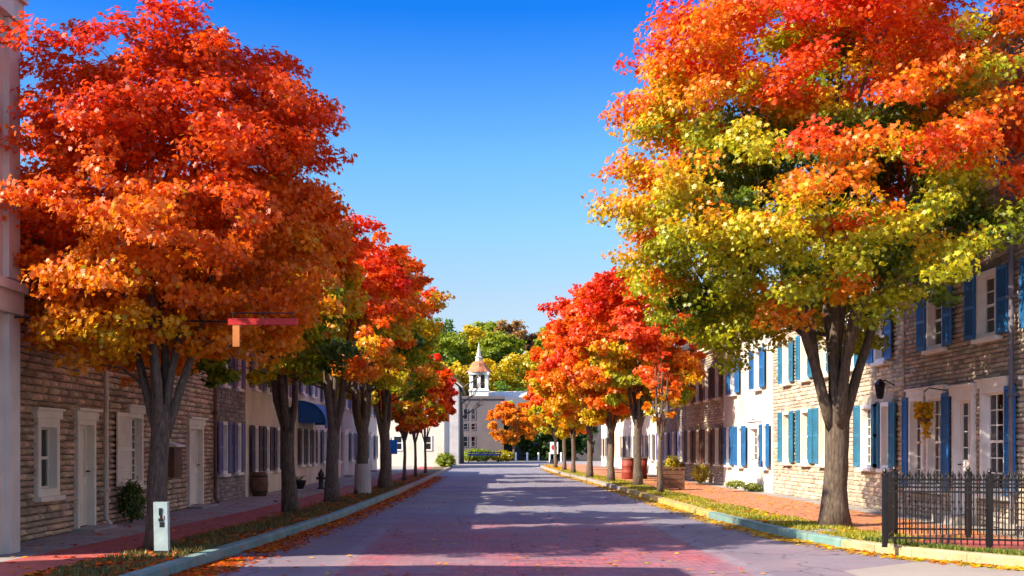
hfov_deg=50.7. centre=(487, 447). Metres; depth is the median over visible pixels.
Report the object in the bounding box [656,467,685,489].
planter box
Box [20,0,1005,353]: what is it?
sky
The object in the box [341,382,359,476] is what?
terraced house
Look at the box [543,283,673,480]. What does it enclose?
maple tree
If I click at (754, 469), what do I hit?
door
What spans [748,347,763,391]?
window
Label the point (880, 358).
window
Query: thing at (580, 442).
broadleaf tree
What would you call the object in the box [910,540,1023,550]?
brick pavement
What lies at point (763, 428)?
window
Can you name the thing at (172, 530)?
fallen leaves
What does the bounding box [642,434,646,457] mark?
window
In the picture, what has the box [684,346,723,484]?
terraced house
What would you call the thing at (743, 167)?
maple tree
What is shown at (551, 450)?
warning sign
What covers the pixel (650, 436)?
window
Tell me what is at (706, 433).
window
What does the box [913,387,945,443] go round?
flower basket
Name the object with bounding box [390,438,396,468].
blue sign
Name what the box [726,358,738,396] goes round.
window
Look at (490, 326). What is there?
hillside tree
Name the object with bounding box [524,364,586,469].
maple tree
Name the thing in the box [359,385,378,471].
terraced house
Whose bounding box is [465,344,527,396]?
church
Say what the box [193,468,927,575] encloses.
road
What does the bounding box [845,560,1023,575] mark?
side street
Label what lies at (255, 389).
window
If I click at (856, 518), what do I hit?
brick pavement
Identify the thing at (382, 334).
maple tree
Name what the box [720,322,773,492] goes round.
terraced house
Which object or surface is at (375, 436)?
window
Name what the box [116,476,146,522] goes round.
bush
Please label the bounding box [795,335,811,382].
window
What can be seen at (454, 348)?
hillside tree
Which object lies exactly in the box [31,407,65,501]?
window
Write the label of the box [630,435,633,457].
window
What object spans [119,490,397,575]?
kerb
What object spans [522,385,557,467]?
maple tree
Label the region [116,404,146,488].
window
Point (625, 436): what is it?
window
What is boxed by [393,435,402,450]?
window
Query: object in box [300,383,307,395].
window
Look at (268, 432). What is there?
window
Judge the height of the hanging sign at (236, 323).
0.490 m
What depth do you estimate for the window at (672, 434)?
53.72 m
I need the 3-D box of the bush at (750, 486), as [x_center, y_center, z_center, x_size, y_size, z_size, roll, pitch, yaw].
[8.861,1.298,36.002,0.678,0.356,0.727,0,0,-16]
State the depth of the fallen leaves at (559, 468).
24.90 m
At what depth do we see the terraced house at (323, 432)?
47.17 m
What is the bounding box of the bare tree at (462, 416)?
[445,365,486,462]
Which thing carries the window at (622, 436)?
in the terraced house at (620, 435)
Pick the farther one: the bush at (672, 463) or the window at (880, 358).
the bush at (672, 463)
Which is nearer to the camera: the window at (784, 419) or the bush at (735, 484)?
the window at (784, 419)
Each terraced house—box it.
[20,196,219,541]
[212,345,245,503]
[245,349,291,496]
[294,382,327,484]
[319,385,342,480]
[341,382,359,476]
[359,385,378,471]
[601,343,687,468]
[625,344,693,474]
[656,347,689,478]
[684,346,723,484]
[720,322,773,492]
[764,281,827,500]
[837,249,904,513]
[901,0,1023,536]
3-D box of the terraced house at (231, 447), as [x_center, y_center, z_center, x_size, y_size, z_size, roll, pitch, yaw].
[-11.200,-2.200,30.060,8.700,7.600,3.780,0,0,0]
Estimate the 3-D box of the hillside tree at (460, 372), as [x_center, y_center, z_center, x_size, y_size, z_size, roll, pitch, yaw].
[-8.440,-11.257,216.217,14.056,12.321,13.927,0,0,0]
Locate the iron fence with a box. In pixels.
[881,466,1023,548]
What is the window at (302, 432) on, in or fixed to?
in the terraced house at (311, 416)
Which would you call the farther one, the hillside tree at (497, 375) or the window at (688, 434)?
the hillside tree at (497, 375)
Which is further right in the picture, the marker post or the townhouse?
the townhouse
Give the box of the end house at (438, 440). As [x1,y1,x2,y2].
[373,387,452,467]
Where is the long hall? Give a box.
[504,397,600,459]
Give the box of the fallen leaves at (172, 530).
[6,474,406,571]
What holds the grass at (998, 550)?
on the verge
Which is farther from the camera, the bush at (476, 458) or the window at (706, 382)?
the bush at (476, 458)
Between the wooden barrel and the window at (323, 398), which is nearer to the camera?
the wooden barrel
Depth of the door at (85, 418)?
19.41 m
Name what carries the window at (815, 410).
in the terraced house at (799, 445)
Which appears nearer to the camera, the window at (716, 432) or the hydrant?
the hydrant
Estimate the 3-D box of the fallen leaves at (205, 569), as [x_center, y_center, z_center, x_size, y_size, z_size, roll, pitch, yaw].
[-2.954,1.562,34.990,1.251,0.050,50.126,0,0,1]
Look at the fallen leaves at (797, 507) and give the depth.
27.42 m
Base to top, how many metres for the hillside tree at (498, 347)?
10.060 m
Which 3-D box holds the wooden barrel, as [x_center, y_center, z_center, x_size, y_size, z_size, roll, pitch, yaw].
[-6.900,1.090,32.600,0.540,0.720,0.540,0,0,0]
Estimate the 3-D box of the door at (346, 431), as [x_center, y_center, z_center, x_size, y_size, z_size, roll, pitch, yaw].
[-7.160,0.200,54.183,0.300,2.300,1.240,0,0,0]
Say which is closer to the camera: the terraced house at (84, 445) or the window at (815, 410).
the terraced house at (84, 445)
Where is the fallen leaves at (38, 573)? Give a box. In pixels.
[14,474,429,575]
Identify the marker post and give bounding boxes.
[153,502,171,553]
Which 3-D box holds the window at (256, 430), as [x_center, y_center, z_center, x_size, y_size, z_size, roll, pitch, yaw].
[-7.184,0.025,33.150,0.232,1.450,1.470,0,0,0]
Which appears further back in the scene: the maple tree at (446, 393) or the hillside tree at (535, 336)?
the hillside tree at (535, 336)
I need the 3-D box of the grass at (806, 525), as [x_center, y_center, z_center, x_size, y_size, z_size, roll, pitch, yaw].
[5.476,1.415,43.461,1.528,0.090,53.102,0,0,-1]
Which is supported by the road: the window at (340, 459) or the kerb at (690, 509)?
the kerb at (690, 509)
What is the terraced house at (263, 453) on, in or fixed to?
on the ground at (468, 366)
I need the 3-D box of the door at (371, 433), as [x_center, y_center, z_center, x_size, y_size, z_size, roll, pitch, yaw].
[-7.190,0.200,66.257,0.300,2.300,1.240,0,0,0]
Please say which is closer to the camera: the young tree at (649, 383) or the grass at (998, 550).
the grass at (998, 550)
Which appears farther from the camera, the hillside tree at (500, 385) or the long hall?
the hillside tree at (500, 385)
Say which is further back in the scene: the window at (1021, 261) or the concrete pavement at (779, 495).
the concrete pavement at (779, 495)
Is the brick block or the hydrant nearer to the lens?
the hydrant
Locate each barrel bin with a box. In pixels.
[621,457,633,478]
[642,457,646,478]
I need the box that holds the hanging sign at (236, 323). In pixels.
[14,311,297,346]
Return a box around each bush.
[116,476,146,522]
[435,452,456,467]
[464,448,495,461]
[490,450,514,460]
[662,455,682,469]
[691,463,711,483]
[724,479,745,488]
[743,482,762,491]
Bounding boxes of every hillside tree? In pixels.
[428,317,456,358]
[432,331,475,368]
[441,361,468,395]
[450,325,492,364]
[461,358,516,395]
[469,319,507,335]
[475,330,526,372]
[493,319,534,352]
[494,380,529,390]
[498,351,540,389]
[525,332,541,352]
[531,326,550,353]
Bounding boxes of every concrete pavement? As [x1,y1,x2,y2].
[0,466,421,561]
[545,464,820,502]
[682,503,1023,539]
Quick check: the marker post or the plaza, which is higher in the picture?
the plaza
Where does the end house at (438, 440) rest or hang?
on the plaza
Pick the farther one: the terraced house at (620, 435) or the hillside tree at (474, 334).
the hillside tree at (474, 334)
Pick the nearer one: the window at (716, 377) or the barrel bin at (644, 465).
the window at (716, 377)
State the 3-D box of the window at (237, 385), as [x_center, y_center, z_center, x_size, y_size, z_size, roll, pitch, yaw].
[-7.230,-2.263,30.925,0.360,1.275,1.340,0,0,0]
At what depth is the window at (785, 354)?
33.42 m
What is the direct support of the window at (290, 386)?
in the terraced house at (263, 453)
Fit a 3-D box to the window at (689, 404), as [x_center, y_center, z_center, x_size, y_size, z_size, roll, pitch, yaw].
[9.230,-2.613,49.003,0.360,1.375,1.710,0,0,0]
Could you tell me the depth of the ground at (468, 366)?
138.25 m
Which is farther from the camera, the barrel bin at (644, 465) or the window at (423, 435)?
the window at (423, 435)
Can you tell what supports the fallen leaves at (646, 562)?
on the road
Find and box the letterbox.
[168,442,185,477]
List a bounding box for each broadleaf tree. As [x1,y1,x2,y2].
[504,400,518,451]
[513,400,562,460]
[545,425,599,459]
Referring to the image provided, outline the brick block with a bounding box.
[462,396,504,460]
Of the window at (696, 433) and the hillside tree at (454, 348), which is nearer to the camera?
the window at (696, 433)
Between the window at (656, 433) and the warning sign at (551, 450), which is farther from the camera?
the warning sign at (551, 450)
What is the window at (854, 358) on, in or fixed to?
in the terraced house at (875, 438)
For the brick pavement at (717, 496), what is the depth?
35.19 m
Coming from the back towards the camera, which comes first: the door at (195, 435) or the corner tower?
the door at (195, 435)
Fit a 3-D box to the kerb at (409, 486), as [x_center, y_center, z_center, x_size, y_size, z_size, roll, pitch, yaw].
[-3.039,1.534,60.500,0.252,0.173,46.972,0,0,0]
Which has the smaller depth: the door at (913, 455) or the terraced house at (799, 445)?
the door at (913, 455)
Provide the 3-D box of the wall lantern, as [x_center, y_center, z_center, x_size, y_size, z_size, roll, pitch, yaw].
[8.924,-1.330,24.300,0.487,0.460,0.242,0,0,0]
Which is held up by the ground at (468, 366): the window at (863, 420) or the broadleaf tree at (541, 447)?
the broadleaf tree at (541, 447)
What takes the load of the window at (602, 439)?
in the terraced house at (620, 435)
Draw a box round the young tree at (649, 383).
[636,351,681,492]
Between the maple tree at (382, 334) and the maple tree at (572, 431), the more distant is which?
the maple tree at (572, 431)
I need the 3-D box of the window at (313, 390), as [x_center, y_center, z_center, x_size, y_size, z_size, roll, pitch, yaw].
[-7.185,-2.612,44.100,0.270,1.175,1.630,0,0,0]
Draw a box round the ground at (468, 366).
[127,362,600,552]
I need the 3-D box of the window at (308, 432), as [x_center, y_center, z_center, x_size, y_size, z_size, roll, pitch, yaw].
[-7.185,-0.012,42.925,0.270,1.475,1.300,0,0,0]
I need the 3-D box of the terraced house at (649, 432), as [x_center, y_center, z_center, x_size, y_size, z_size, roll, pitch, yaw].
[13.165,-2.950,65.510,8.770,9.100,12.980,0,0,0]
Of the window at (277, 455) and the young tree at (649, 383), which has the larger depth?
the window at (277, 455)
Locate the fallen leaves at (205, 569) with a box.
[168,476,447,575]
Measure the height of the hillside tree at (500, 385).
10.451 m
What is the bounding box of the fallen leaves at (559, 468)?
[541,464,927,539]
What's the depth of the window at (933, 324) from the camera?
22.40 m
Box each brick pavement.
[0,467,432,575]
[557,464,810,502]
[727,503,1016,539]
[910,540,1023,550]
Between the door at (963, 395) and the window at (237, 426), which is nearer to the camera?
the door at (963, 395)
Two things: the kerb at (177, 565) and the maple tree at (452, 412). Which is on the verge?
the maple tree at (452, 412)
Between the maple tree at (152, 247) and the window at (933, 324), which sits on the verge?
the maple tree at (152, 247)
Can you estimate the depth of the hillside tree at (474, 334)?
244.32 m
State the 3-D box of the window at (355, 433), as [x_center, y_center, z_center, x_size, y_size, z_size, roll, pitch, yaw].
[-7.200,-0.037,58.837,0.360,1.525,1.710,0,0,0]
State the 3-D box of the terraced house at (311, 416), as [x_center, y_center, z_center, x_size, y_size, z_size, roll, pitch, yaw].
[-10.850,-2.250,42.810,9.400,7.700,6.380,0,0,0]
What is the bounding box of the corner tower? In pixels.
[0,0,28,554]
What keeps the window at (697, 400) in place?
in the terraced house at (704, 426)
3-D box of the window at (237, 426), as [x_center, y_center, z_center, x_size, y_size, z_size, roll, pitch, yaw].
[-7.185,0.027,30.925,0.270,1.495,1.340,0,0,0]
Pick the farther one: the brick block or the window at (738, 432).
the brick block
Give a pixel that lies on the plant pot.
(300, 483)
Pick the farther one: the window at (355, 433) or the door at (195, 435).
the window at (355, 433)
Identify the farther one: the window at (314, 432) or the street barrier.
the street barrier
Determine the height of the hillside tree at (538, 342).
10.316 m
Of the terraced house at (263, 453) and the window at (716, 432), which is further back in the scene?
the window at (716, 432)
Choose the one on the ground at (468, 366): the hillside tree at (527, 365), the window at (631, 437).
the hillside tree at (527, 365)
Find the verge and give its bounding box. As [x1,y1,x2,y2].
[43,467,446,575]
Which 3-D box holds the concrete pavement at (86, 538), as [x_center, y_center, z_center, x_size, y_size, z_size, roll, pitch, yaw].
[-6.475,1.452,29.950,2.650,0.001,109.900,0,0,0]
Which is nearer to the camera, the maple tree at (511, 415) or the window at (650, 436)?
the window at (650, 436)
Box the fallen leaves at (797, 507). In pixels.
[598,474,1023,538]
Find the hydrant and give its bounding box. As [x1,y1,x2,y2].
[316,469,324,488]
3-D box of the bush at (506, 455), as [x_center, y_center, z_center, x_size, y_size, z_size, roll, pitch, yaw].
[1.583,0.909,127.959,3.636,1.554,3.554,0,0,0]
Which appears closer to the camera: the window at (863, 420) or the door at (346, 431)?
the window at (863, 420)
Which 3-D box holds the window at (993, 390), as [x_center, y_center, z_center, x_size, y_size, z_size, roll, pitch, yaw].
[9.185,-0.172,19.418,0.270,2.195,1.485,0,0,0]
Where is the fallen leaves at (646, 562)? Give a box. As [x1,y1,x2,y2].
[256,476,763,575]
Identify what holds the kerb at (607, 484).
on the road
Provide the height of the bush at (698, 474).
0.860 m
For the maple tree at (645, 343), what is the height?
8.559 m
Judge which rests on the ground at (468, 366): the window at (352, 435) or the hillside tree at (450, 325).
the hillside tree at (450, 325)
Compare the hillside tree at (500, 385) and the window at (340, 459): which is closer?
the window at (340, 459)
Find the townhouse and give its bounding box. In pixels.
[450,382,465,463]
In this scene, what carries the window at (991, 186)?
in the terraced house at (967, 354)
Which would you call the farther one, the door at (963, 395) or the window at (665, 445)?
the window at (665, 445)
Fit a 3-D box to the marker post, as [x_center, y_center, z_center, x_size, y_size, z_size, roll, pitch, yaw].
[-4.460,1.120,14.770,0.220,0.760,0.180,0,0,0]
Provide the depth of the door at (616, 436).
76.32 m
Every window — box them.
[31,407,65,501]
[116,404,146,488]
[218,421,232,476]
[219,345,232,388]
[234,349,245,391]
[234,423,245,474]
[251,354,262,391]
[251,425,262,472]
[263,368,271,394]
[263,426,273,473]
[274,427,280,472]
[288,384,291,399]
[299,428,305,466]
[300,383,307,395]
[306,429,311,465]
[310,384,317,398]
[312,430,317,465]
[322,389,324,403]
[322,430,327,464]
[338,431,342,462]
[345,399,349,409]
[350,433,354,461]
[355,433,356,460]
[368,435,369,459]
[374,435,377,458]
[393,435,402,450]
[423,435,431,450]
[601,438,603,456]
[605,438,607,456]
[620,436,623,458]
[625,436,628,456]
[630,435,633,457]
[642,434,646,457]
[648,434,653,460]
[656,433,657,460]
[662,432,668,461]
[670,432,675,461]
[677,431,684,462]
[685,430,692,463]
[686,381,692,405]
[693,382,701,403]
[693,429,700,464]
[702,368,710,401]
[702,429,710,465]
[712,364,721,399]
[712,428,721,465]
[723,427,731,466]
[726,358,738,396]
[732,426,745,467]
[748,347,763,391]
[759,423,768,469]
[777,411,792,464]
[778,340,792,386]
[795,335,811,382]
[795,408,812,465]
[813,407,824,466]
[817,337,827,377]
[845,322,859,371]
[853,403,876,470]
[866,307,891,366]
[873,401,895,471]
[916,283,951,354]
[921,384,949,493]
[964,263,1007,343]
[968,108,1007,195]
[974,376,1015,500]
[1019,257,1023,328]
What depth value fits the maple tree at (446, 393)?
54.93 m
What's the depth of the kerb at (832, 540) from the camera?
19.57 m
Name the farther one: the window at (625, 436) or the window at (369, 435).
the window at (625, 436)
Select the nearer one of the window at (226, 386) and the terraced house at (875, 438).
the terraced house at (875, 438)
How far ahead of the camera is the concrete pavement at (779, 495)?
35.29 m
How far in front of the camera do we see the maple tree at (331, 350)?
22.45 m
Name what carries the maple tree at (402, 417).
on the verge
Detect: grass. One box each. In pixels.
[561,469,925,539]
[862,536,1023,555]
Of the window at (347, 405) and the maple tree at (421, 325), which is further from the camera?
the window at (347, 405)
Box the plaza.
[452,461,600,467]
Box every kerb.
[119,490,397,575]
[395,467,450,493]
[539,464,622,489]
[620,487,715,517]
[708,512,849,546]
[841,539,1023,566]
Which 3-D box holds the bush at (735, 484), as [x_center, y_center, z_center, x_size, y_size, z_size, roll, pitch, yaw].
[8.873,1.297,38.602,0.815,0.360,0.794,0,0,24]
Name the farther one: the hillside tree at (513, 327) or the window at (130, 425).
the hillside tree at (513, 327)
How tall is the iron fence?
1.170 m
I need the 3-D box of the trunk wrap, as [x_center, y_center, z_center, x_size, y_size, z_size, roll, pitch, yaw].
[-3.980,0.975,34.300,0.550,0.950,0.550,0,0,0]
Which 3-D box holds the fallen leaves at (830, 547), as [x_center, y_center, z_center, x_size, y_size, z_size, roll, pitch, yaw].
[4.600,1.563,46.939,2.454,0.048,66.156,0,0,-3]
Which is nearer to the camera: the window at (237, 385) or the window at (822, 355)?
the window at (822, 355)
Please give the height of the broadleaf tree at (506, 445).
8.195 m
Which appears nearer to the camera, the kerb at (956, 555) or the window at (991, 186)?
the kerb at (956, 555)
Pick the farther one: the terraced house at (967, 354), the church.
the church
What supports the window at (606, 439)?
in the terraced house at (620, 435)
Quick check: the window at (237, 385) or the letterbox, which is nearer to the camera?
the letterbox
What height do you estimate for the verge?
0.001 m
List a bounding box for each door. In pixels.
[71,407,102,528]
[185,416,207,506]
[343,429,349,474]
[370,432,372,469]
[615,435,618,466]
[746,416,760,488]
[901,387,925,490]
[945,383,977,516]
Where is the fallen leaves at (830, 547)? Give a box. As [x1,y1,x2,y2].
[539,469,1023,570]
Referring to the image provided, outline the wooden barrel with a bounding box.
[250,472,267,495]
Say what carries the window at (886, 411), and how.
in the terraced house at (875, 438)
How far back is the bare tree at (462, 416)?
111.77 m
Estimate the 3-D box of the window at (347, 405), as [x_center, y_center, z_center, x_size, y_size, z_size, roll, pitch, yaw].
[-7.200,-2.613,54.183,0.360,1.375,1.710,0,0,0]
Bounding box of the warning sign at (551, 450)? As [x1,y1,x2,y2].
[550,442,557,463]
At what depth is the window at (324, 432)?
47.53 m
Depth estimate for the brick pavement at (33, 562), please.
16.57 m
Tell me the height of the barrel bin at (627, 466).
1.040 m
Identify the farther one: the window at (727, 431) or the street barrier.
the street barrier
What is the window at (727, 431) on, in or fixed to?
in the terraced house at (748, 442)
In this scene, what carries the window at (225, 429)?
in the terraced house at (231, 447)
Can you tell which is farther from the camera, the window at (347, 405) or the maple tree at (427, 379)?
the window at (347, 405)
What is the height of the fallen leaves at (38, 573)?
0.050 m
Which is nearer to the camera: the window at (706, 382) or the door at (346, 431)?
the window at (706, 382)
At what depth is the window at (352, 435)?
56.85 m
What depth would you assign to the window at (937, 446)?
22.07 m
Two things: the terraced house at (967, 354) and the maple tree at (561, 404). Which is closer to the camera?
the terraced house at (967, 354)
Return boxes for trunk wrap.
[354,464,370,493]
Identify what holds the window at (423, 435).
in the end house at (438, 440)
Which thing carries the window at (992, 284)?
in the terraced house at (967, 354)
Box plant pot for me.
[296,476,305,488]
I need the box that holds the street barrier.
[468,451,500,462]
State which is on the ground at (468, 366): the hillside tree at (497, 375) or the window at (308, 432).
the hillside tree at (497, 375)
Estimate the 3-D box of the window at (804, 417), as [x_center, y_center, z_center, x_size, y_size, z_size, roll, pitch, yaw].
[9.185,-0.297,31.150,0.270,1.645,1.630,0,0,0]
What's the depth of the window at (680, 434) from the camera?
51.48 m
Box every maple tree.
[0,0,361,550]
[167,190,373,512]
[252,213,433,501]
[298,237,455,493]
[337,286,445,487]
[371,353,453,479]
[392,361,454,476]
[398,377,459,472]
[486,401,539,460]
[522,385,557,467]
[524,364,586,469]
[525,295,643,477]
[531,367,596,472]
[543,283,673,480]
[563,265,706,484]
[581,0,1023,526]
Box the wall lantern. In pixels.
[874,379,894,398]
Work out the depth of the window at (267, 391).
34.54 m

